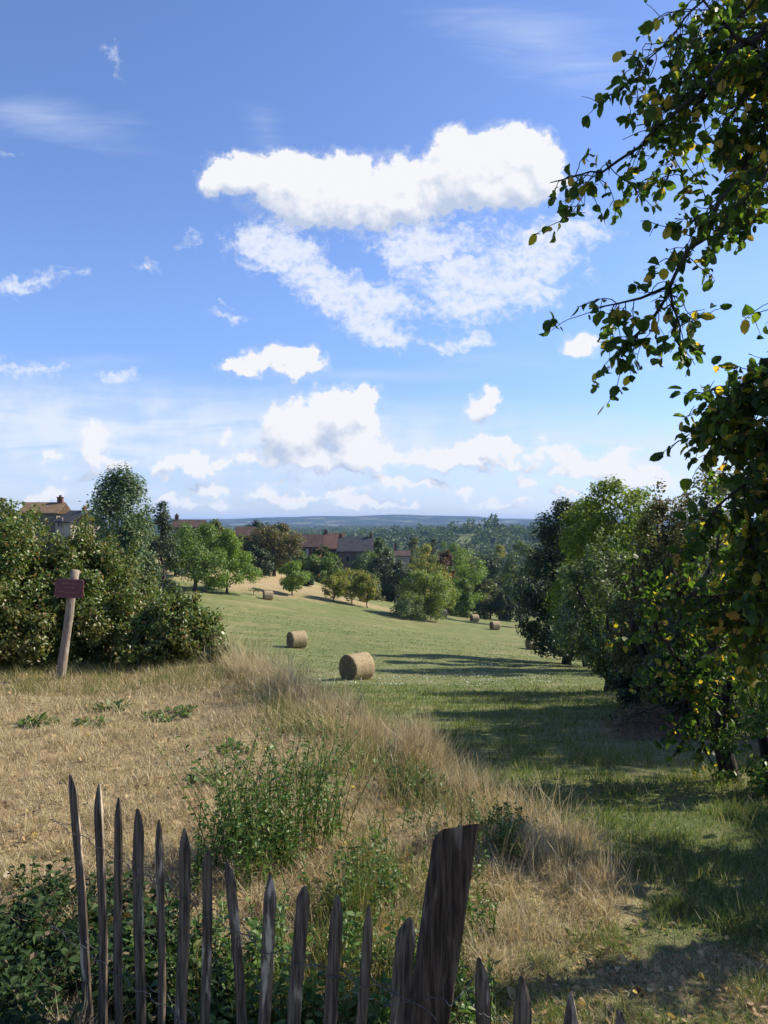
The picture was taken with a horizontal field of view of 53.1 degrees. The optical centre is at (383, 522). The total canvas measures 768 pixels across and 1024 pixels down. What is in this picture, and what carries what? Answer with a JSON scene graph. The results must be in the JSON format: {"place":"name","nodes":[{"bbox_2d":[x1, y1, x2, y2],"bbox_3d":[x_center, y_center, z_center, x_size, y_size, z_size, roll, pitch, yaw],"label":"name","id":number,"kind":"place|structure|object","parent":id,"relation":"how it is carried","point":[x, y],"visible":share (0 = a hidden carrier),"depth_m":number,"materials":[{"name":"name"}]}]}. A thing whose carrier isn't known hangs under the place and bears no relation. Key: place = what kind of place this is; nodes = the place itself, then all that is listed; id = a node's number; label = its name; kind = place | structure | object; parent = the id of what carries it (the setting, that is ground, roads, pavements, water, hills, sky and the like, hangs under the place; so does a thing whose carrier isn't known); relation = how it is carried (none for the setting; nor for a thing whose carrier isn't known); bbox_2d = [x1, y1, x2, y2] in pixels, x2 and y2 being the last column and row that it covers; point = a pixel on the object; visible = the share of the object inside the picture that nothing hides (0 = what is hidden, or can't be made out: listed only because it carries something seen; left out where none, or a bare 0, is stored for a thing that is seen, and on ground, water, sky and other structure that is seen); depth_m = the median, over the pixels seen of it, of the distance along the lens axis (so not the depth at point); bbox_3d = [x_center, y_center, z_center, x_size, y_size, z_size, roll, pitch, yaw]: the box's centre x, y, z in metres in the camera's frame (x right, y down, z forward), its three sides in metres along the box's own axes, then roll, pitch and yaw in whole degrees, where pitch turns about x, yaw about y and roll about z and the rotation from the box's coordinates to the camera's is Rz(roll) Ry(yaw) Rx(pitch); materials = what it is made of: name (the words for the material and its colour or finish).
{"place":"outdoors","nodes":[
{"label":"outdoors","id":0,"kind":"place"},
{"bbox_2d":[20,495,70,549],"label":"house","id":1,"kind":"structure","parent":0,"point":[56,510],"depth_m":117.59,"materials":[{"name":"stone"}]},
{"bbox_2d":[52,506,105,551],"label":"house","id":2,"kind":"structure","parent":0,"point":[64,523],"depth_m":115.68,"materials":[{"name":"stone"}]},
{"bbox_2d":[0,645,269,696],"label":"rough grass","id":3,"kind":"structure","parent":0,"point":[93,679],"depth_m":10.55,"materials":[{"name":"plant"}]},
{"bbox_2d":[229,526,263,562],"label":"house","id":4,"kind":"structure","parent":0,"point":[245,531],"depth_m":140.65,"materials":[{"name":"brown tile"}]},
{"bbox_2d":[322,529,344,567],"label":"house","id":5,"kind":"structure","parent":0,"point":[330,540],"depth_m":179.47,"materials":[{"name":"stone"}]},
{"bbox_2d":[0,515,754,527],"bbox_3d":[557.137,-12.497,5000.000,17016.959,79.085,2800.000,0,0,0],"label":"hills","id":6,"kind":"structure","parent":0,"point":[369,520],"depth_m":4574.55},
{"bbox_2d":[0,527,767,1023],"bbox_3d":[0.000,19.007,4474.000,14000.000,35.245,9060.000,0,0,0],"label":"ground","id":7,"kind":"structure","parent":0,"point":[308,605],"depth_m":6.88,"materials":[{"name":"green plant"}]},
{"bbox_2d":[16,711,58,727],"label":"weed","id":8,"kind":"object","parent":7,"relation":"on","point":[24,721],"visible":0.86,"depth_m":7.90,"materials":[{"name":"green plant"}]},
{"bbox_2d":[0,498,122,668],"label":"hazel bush","id":9,"kind":"object","parent":7,"relation":"on","point":[20,550],"visible":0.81,"depth_m":12.00,"materials":[{"name":"green plant"}]},
{"bbox_2d":[54,569,83,679],"bbox_3d":[-4.491,1.539,10.983,0.458,1.730,0.167,0,0,0],"label":"sign","id":10,"kind":"object","parent":7,"relation":"on","point":[71,589],"visible":0.94,"depth_m":10.94,"materials":[{"name":"brown wood"}]},
{"bbox_2d":[4,494,174,674],"bbox_3d":[-4.916,1.101,13.177,3.027,3.169,2.947,0,0,-23],"label":"hazel bush","id":11,"kind":"object","parent":7,"relation":"on","point":[102,569],"visible":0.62,"depth_m":12.59,"materials":[{"name":"green plant"}]},
{"bbox_2d":[71,715,110,727],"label":"weed","id":12,"kind":"object","parent":7,"relation":"on","point":[102,720],"visible":0.83,"depth_m":7.86,"materials":[{"name":"green plant"}]},
{"bbox_2d":[88,698,131,711],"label":"weed","id":13,"kind":"object","parent":7,"relation":"on","point":[117,703],"visible":0.73,"depth_m":8.63,"materials":[{"name":"green plant"}]},
{"bbox_2d":[88,462,163,605],"bbox_3d":[-21.559,1.957,61.776,7.210,13.763,6.778,0,0,0],"label":"poplar","id":14,"kind":"object","parent":7,"relation":"on","point":[111,507],"visible":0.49,"depth_m":61.17,"materials":[{"name":"green plant"}]},
{"bbox_2d":[0,855,258,1023],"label":"nettle bed","id":15,"kind":"object","parent":7,"relation":"on","point":[16,990],"visible":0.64,"depth_m":2.88,"materials":[{"name":"green plant"}]},
{"bbox_2d":[143,500,183,599],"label":"dark tree","id":16,"kind":"object","parent":7,"relation":"on","point":[162,522],"visible":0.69,"depth_m":71.52,"materials":[{"name":"green plant"}]},
{"bbox_2d":[105,581,229,665],"bbox_3d":[-3.457,1.721,12.447,1.887,1.597,1.858,0,0,-14],"label":"hazel bush","id":17,"kind":"object","parent":7,"relation":"on","point":[167,626],"visible":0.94,"depth_m":11.98,"materials":[{"name":"green plant"}]},
{"bbox_2d":[138,704,197,722],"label":"weed","id":18,"kind":"object","parent":7,"relation":"on","point":[168,717],"visible":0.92,"depth_m":8.19,"materials":[{"name":"green plant"}]},
{"bbox_2d":[171,514,206,541],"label":"house","id":19,"kind":"structure","parent":7,"relation":"on","point":[194,523],"depth_m":148.09,"materials":[{"name":"stone"}]},
{"bbox_2d":[157,521,230,590],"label":"meadow tree","id":20,"kind":"object","parent":7,"relation":"on","point":[190,553],"visible":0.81,"depth_m":98.14,"materials":[{"name":"green plant"}]},
{"bbox_2d":[184,766,232,786],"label":"weed","id":21,"kind":"object","parent":7,"relation":"on","point":[194,777],"visible":0.45,"depth_m":5.75,"materials":[{"name":"green plant"}]},
{"bbox_2d":[197,518,229,572],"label":"garden tree","id":22,"kind":"object","parent":7,"relation":"on","point":[217,523],"visible":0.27,"depth_m":121.13,"materials":[{"name":"green plant"}]},
{"bbox_2d":[0,688,452,978],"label":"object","id":23,"kind":"object","parent":7,"relation":"on","point":[126,869],"visible":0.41,"depth_m":4.47,"materials":[{"name":"brown plant"}]},
{"bbox_2d":[194,527,262,592],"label":"meadow tree","id":24,"kind":"object","parent":7,"relation":"on","point":[229,546],"visible":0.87,"depth_m":102.53,"materials":[{"name":"green plant"}]},
{"bbox_2d":[215,737,259,756],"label":"weed","id":25,"kind":"object","parent":7,"relation":"on","point":[231,740],"visible":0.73,"depth_m":6.53,"materials":[{"name":"green plant"}]},
{"bbox_2d":[236,535,253,556],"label":"garden tree","id":26,"kind":"object","parent":7,"relation":"on","point":[246,541],"visible":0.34,"depth_m":135.17,"materials":[{"name":"green plant"}]},
{"bbox_2d":[190,753,305,897],"bbox_3d":[-0.743,1.580,3.946,0.669,0.582,0.729,0,0,21],"label":"weed clump","id":27,"kind":"object","parent":7,"relation":"on","point":[257,847],"visible":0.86,"depth_m":3.86,"materials":[{"name":"green plant"}]},
{"bbox_2d":[236,544,274,576],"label":"garden tree","id":28,"kind":"object","parent":7,"relation":"on","point":[266,565],"visible":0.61,"depth_m":129.96,"materials":[{"name":"green plant"}]},
{"bbox_2d":[242,518,269,545],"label":"garden tree","id":29,"kind":"object","parent":7,"relation":"on","point":[256,524],"visible":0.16,"depth_m":167.67,"materials":[{"name":"green plant"}]},
{"bbox_2d":[262,590,272,599],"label":"hay bale","id":30,"kind":"object","parent":7,"relation":"on","point":[267,595],"visible":0.96,"depth_m":103.54,"materials":[{"name":"plant"}]},
{"bbox_2d":[155,706,392,872],"bbox_3d":[-0.677,1.491,4.341,1.155,0.824,1.166,0,0,-31],"label":"weed clump","id":31,"kind":"object","parent":7,"relation":"on","point":[304,803],"visible":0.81,"depth_m":4.25,"materials":[{"name":"green plant"}]},
{"bbox_2d":[250,522,306,575],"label":"chestnut tree","id":32,"kind":"object","parent":7,"relation":"on","point":[267,537],"visible":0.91,"depth_m":134.75,"materials":[{"name":"green plant"}]},
{"bbox_2d":[280,537,298,570],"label":"garden tree","id":33,"kind":"object","parent":7,"relation":"on","point":[289,555],"visible":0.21,"depth_m":151.80,"materials":[{"name":"green plant"}]},
{"bbox_2d":[276,560,310,594],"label":"young tree","id":34,"kind":"object","parent":7,"relation":"on","point":[291,582],"visible":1,"depth_m":113.19,"materials":[{"name":"green plant"}]},
{"bbox_2d":[286,630,309,648],"bbox_3d":[-6.438,8.697,57.024,1.932,1.483,2.061,0,0,-32],"label":"hay bale","id":35,"kind":"object","parent":7,"relation":"on","point":[297,639],"visible":0.93,"depth_m":56.59,"materials":[{"name":"plant"}]},
{"bbox_2d":[294,570,314,585],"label":"garden bush","id":36,"kind":"object","parent":7,"relation":"on","point":[311,582],"visible":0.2,"depth_m":130.93,"materials":[{"name":"green plant"}]},
{"bbox_2d":[289,534,323,576],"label":"house","id":37,"kind":"structure","parent":7,"relation":"on","point":[312,544],"depth_m":162.10,"materials":[{"name":"red brick"}]},
{"bbox_2d":[123,887,501,1023],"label":"bush","id":38,"kind":"object","parent":7,"relation":"on","point":[374,1015],"visible":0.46,"depth_m":2.70,"materials":[{"name":"green plant"}]},
{"bbox_2d":[297,553,327,580],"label":"garden bush","id":39,"kind":"object","parent":7,"relation":"on","point":[310,563],"visible":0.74,"depth_m":149.31,"materials":[{"name":"green plant"}]},
{"bbox_2d":[0,657,642,1023],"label":"dry turf","id":40,"kind":"structure","parent":7,"relation":"on","point":[150,776],"depth_m":4.79,"materials":[{"name":"plant"}]},
{"bbox_2d":[314,545,333,575],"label":"garden tree","id":41,"kind":"object","parent":7,"relation":"on","point":[322,551],"visible":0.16,"depth_m":157.40,"materials":[{"name":"green plant"}]},
{"bbox_2d":[314,551,353,583],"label":"garden bush","id":42,"kind":"object","parent":7,"relation":"on","point":[328,561],"visible":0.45,"depth_m":150.37,"materials":[{"name":"green plant"}]},
{"bbox_2d":[320,575,350,601],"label":"fruit tree","id":43,"kind":"object","parent":7,"relation":"on","point":[339,588],"visible":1,"depth_m":115.08,"materials":[{"name":"green plant"}]},
{"bbox_2d":[50,774,625,1023],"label":"picket fence","id":44,"kind":"object","parent":7,"relation":"on","point":[426,996],"visible":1,"depth_m":2.08,"materials":[{"name":"wood"}]},
{"bbox_2d":[174,745,510,1007],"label":"slope weeds","id":45,"kind":"object","parent":7,"relation":"on","point":[478,897],"visible":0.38,"depth_m":3.55,"materials":[{"name":"green plant"}]},
{"bbox_2d":[74,602,619,695],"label":"sward","id":46,"kind":"structure","parent":7,"relation":"on","point":[494,681],"depth_m":47.18,"materials":[{"name":"green plant"}]},
{"bbox_2d":[328,567,371,602],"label":"fruit tree","id":47,"kind":"object","parent":7,"relation":"on","point":[340,575],"visible":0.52,"depth_m":118.43,"materials":[{"name":"green plant"}]},
{"bbox_2d":[291,826,419,919],"bbox_3d":[-0.068,1.639,3.595,0.461,0.366,0.590,0,0,34],"label":"weed clump","id":48,"kind":"object","parent":7,"relation":"on","point":[357,857],"visible":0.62,"depth_m":3.58,"materials":[{"name":"green plant"}]},
{"bbox_2d":[337,533,373,590],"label":"house","id":49,"kind":"structure","parent":7,"relation":"on","point":[349,549],"depth_m":168.70,"materials":[{"name":"stone"}]},
{"bbox_2d":[337,651,376,679],"bbox_3d":[-1.269,6.762,36.027,1.932,1.483,2.061,0,0,-43],"label":"hay bale","id":50,"kind":"object","parent":7,"relation":"on","point":[357,665],"visible":0.88,"depth_m":35.62,"materials":[{"name":"plant"}]},
{"bbox_2d":[348,553,378,589],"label":"garden bush","id":51,"kind":"object","parent":7,"relation":"on","point":[359,564],"visible":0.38,"depth_m":156.97,"materials":[{"name":"green plant"}]},
{"bbox_2d":[356,574,377,607],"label":"fruit tree","id":52,"kind":"object","parent":7,"relation":"on","point":[372,592],"visible":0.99,"depth_m":116.70,"materials":[{"name":"green plant"}]},
{"bbox_2d":[366,573,384,600],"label":"garden bush","id":53,"kind":"object","parent":7,"relation":"on","point":[378,593],"visible":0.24,"depth_m":138.81,"materials":[{"name":"green plant"}]},
{"bbox_2d":[372,537,396,585],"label":"garden tree","id":54,"kind":"object","parent":7,"relation":"on","point":[379,543],"visible":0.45,"depth_m":175.81,"materials":[{"name":"green plant"}]},
{"bbox_2d":[363,554,406,600],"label":"garden tree","id":55,"kind":"object","parent":7,"relation":"on","point":[377,564],"visible":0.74,"depth_m":148.88,"materials":[{"name":"green plant"}]},
{"bbox_2d":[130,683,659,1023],"bbox_3d":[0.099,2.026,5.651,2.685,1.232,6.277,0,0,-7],"label":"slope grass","id":56,"kind":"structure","parent":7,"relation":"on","point":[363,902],"depth_m":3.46,"materials":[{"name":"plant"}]},
{"bbox_2d":[380,558,414,603],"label":"garden bush","id":57,"kind":"object","parent":7,"relation":"on","point":[403,574],"visible":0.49,"depth_m":148.94,"materials":[{"name":"green plant"}]},
{"bbox_2d":[395,594,426,621],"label":"grey bush","id":58,"kind":"object","parent":7,"relation":"on","point":[408,611],"visible":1,"depth_m":107.81,"materials":[{"name":"green plant"}]},
{"bbox_2d":[174,651,649,836],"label":"dry grass","id":59,"kind":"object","parent":7,"relation":"on","point":[348,740],"depth_m":5.77,"materials":[{"name":"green plant"}]},
{"bbox_2d":[407,537,420,563],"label":"garden tree","id":60,"kind":"object","parent":7,"relation":"on","point":[414,542],"visible":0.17,"depth_m":239.25,"materials":[{"name":"green plant"}]},
{"bbox_2d":[386,759,445,805],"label":"weed clump","id":61,"kind":"object","parent":7,"relation":"on","point":[417,775],"visible":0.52,"depth_m":5.20,"materials":[{"name":"green plant"}]},
{"bbox_2d":[104,513,737,615],"bbox_3d":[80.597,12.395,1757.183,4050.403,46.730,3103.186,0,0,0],"label":"woodland","id":62,"kind":"object","parent":7,"relation":"on","point":[494,530],"visible":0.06,"depth_m":855.39,"materials":[{"name":"green plant"}]},
{"bbox_2d":[390,569,459,621],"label":"spreading tree","id":63,"kind":"object","parent":7,"relation":"on","point":[433,603],"visible":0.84,"depth_m":112.49,"materials":[{"name":"green plant"}]},
{"bbox_2d":[402,542,452,594],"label":"garden tree","id":64,"kind":"object","parent":7,"relation":"on","point":[422,555],"visible":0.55,"depth_m":163.89,"materials":[{"name":"green plant"}]},
{"bbox_2d":[317,655,552,684],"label":"wild flowers","id":65,"kind":"object","parent":7,"relation":"on","point":[433,677],"visible":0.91,"depth_m":35.42,"materials":[{"name":"green plant"}]},
{"bbox_2d":[422,537,449,592],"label":"garden tree","id":66,"kind":"object","parent":7,"relation":"on","point":[432,542],"visible":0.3,"depth_m":204.53,"materials":[{"name":"green plant"}]},
{"bbox_2d":[434,550,459,590],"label":"garden tree","id":67,"kind":"object","parent":7,"relation":"on","point":[445,559],"visible":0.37,"depth_m":171.41,"materials":[{"name":"brown plant"}]},
{"bbox_2d":[429,540,465,575],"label":"garden tree","id":68,"kind":"object","parent":7,"relation":"on","point":[453,547],"visible":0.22,"depth_m":213.74,"materials":[{"name":"green plant"}]},
{"bbox_2d":[444,577,475,617],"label":"garden bush","id":69,"kind":"object","parent":7,"relation":"on","point":[463,599],"visible":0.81,"depth_m":138.63,"materials":[{"name":"green plant"}]},
{"bbox_2d":[448,548,489,608],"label":"garden tree","id":70,"kind":"object","parent":7,"relation":"on","point":[464,571],"visible":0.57,"depth_m":157.83,"materials":[{"name":"green plant"}]},
{"bbox_2d":[458,556,484,611],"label":"garden tree","id":71,"kind":"object","parent":7,"relation":"on","point":[471,564],"visible":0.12,"depth_m":204.59,"materials":[{"name":"green plant"}]},
{"bbox_2d":[470,614,479,621],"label":"hay bale","id":72,"kind":"object","parent":7,"relation":"on","point":[474,617],"visible":0.93,"depth_m":127.57,"materials":[{"name":"plant"}]},
{"bbox_2d":[470,554,503,605],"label":"garden tree","id":73,"kind":"object","parent":7,"relation":"on","point":[493,569],"visible":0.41,"depth_m":167.19,"materials":[{"name":"green plant"}]},
{"bbox_2d":[470,578,506,618],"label":"hedge bush","id":74,"kind":"object","parent":7,"relation":"on","point":[488,586],"visible":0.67,"depth_m":148.84,"materials":[{"name":"green plant"}]},
{"bbox_2d":[489,621,501,629],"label":"hay bale","id":75,"kind":"object","parent":7,"relation":"on","point":[494,625],"visible":1,"depth_m":111.56,"materials":[{"name":"plant"}]},
{"bbox_2d":[487,544,511,577],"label":"garden tree","id":76,"kind":"object","parent":7,"relation":"on","point":[500,549],"visible":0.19,"depth_m":235.26,"materials":[{"name":"green plant"}]},
{"bbox_2d":[481,553,518,614],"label":"garden tree","id":77,"kind":"object","parent":7,"relation":"on","point":[498,561],"visible":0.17,"depth_m":189.67,"materials":[{"name":"green plant"}]},
{"bbox_2d":[466,791,540,862],"bbox_3d":[0.651,1.715,4.344,0.448,0.286,0.516,0,0,28],"label":"weed clump","id":78,"kind":"object","parent":7,"relation":"on","point":[504,825],"visible":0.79,"depth_m":4.29,"materials":[{"name":"green plant"}]},
{"bbox_2d":[486,583,527,621],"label":"hedge bush","id":79,"kind":"object","parent":7,"relation":"on","point":[502,605],"visible":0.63,"depth_m":145.32,"materials":[{"name":"green plant"}]},
{"bbox_2d":[497,540,543,627],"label":"willow","id":80,"kind":"object","parent":7,"relation":"on","point":[508,568],"visible":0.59,"depth_m":127.49,"materials":[{"name":"green plant"}]},
{"bbox_2d":[309,683,767,1023],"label":"meadow grass","id":81,"kind":"structure","parent":7,"relation":"on","point":[737,808],"depth_m":6.43,"materials":[{"name":"green plant"}]},
{"bbox_2d":[510,497,586,664],"bbox_3d":[14.262,4.642,59.963,8.023,13.440,7.804,0,0,41],"label":"dark evergreen","id":82,"kind":"object","parent":7,"relation":"on","point":[532,601],"visible":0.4,"depth_m":59.75,"materials":[{"name":"green plant"}]},
{"bbox_2d":[366,868,767,1023],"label":"green tufts","id":83,"kind":"object","parent":7,"relation":"on","point":[677,899],"visible":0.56,"depth_m":3.08,"materials":[{"name":"green plant"}]},
{"bbox_2d":[548,493,619,666],"bbox_3d":[14.395,4.142,52.933,5.642,12.271,5.832,0,0,0],"label":"ash tree","id":84,"kind":"object","parent":7,"relation":"on","point":[565,517],"visible":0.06,"depth_m":52.84,"materials":[{"name":"green plant"}]},
{"bbox_2d":[547,525,653,692],"bbox_3d":[7.837,3.152,27.173,4.613,6.201,4.565,0,0,35],"label":"grey shrub tree","id":85,"kind":"object","parent":7,"relation":"on","point":[577,612],"visible":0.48,"depth_m":26.96,"materials":[{"name":"green plant"}]},
{"bbox_2d":[540,474,666,670],"bbox_3d":[13.833,3.135,45.480,8.836,12.041,9.120,0,0,0],"label":"ash tree","id":86,"kind":"object","parent":7,"relation":"on","point":[583,535],"visible":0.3,"depth_m":44.75,"materials":[{"name":"green plant"}]},
{"bbox_2d":[453,857,767,1023],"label":"fallen leaves","id":87,"kind":"object","parent":7,"relation":"on","point":[635,989],"visible":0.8,"depth_m":3.08,"materials":[{"name":"brown plant"}]},
{"bbox_2d":[603,609,653,707],"bbox_3d":[6.356,3.503,18.961,1.741,2.707,2.111,0,0,0],"label":"hedge bush","id":88,"kind":"object","parent":7,"relation":"on","point":[620,682],"visible":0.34,"depth_m":19.02,"materials":[{"name":"green plant"}]},
{"bbox_2d":[591,700,677,726],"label":"leaf litter","id":89,"kind":"object","parent":7,"relation":"on","point":[657,710],"visible":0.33,"depth_m":13.58,"materials":[{"name":"brown plant"}]},
{"bbox_2d":[528,0,767,707],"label":"pear tree","id":90,"kind":"object","parent":7,"relation":"on","point":[730,421],"visible":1,"depth_m":2.87,"materials":[{"name":"green plant"}]},
{"bbox_2d":[598,478,733,707],"bbox_3d":[6.205,1.746,16.939,2.851,5.528,2.666,0,0,-40],"label":"hawthorn","id":91,"kind":"object","parent":7,"relation":"on","point":[664,538],"visible":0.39,"depth_m":16.84,"materials":[{"name":"green plant"}]},
{"bbox_2d":[594,708,755,740],"bbox_3d":[4.164,3.083,11.261,2.282,0.716,1.977,0,0,-30],"label":"hay pile","id":92,"kind":"object","parent":7,"relation":"on","point":[649,729],"visible":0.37,"depth_m":11.10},
{"bbox_2d":[609,609,745,735],"bbox_3d":[4.519,2.332,11.593,1.690,2.311,1.732,0,0,-40],"label":"hawthorn","id":93,"kind":"object","parent":7,"relation":"on","point":[682,709],"visible":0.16,"depth_m":11.49,"materials":[{"name":"green plant"}]},
{"bbox_2d":[634,628,721,712],"bbox_3d":[6.037,3.140,15.451,1.715,2.102,1.800,0,0,0],"label":"hedge bush","id":94,"kind":"object","parent":7,"relation":"on","point":[647,694],"visible":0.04,"depth_m":15.66,"materials":[{"name":"green plant"}]},
{"bbox_2d":[590,478,767,786],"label":"pear tree","id":95,"kind":"object","parent":7,"relation":"on","point":[698,688],"visible":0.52,"depth_m":6.62,"materials":[{"name":"green plant"}]},
{"bbox_2d":[621,468,766,677],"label":"hedge tree","id":96,"kind":"object","parent":7,"relation":"on","point":[713,542],"visible":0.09,"depth_m":23.51,"materials":[{"name":"green plant"}]},
{"bbox_2d":[710,665,767,794],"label":"leafy shrub","id":97,"kind":"object","parent":7,"relation":"on","point":[754,722],"visible":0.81,"depth_m":6.34,"materials":[{"name":"green plant"}]},
{"bbox_2d":[0,0,767,519],"label":"sky","id":98,"kind":"structure","parent":0,"point":[259,258],"materials":[{"name":"blue"}]},
{"bbox_2d":[393,543,410,602],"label":"house","id":99,"kind":"structure","parent":0,"point":[404,555],"depth_m":191.50,"materials":[{"name":"grey tile"}]},
{"bbox_2d":[180,625,751,917],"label":"bank grass","id":100,"kind":"structure","parent":0,"point":[545,854],"depth_m":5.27,"materials":[{"name":"plant"}]},
{"bbox_2d":[450,844,767,1023],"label":"thin dry grass","id":101,"kind":"structure","parent":0,"point":[669,978],"depth_m":3.08,"materials":[{"name":"plant"}]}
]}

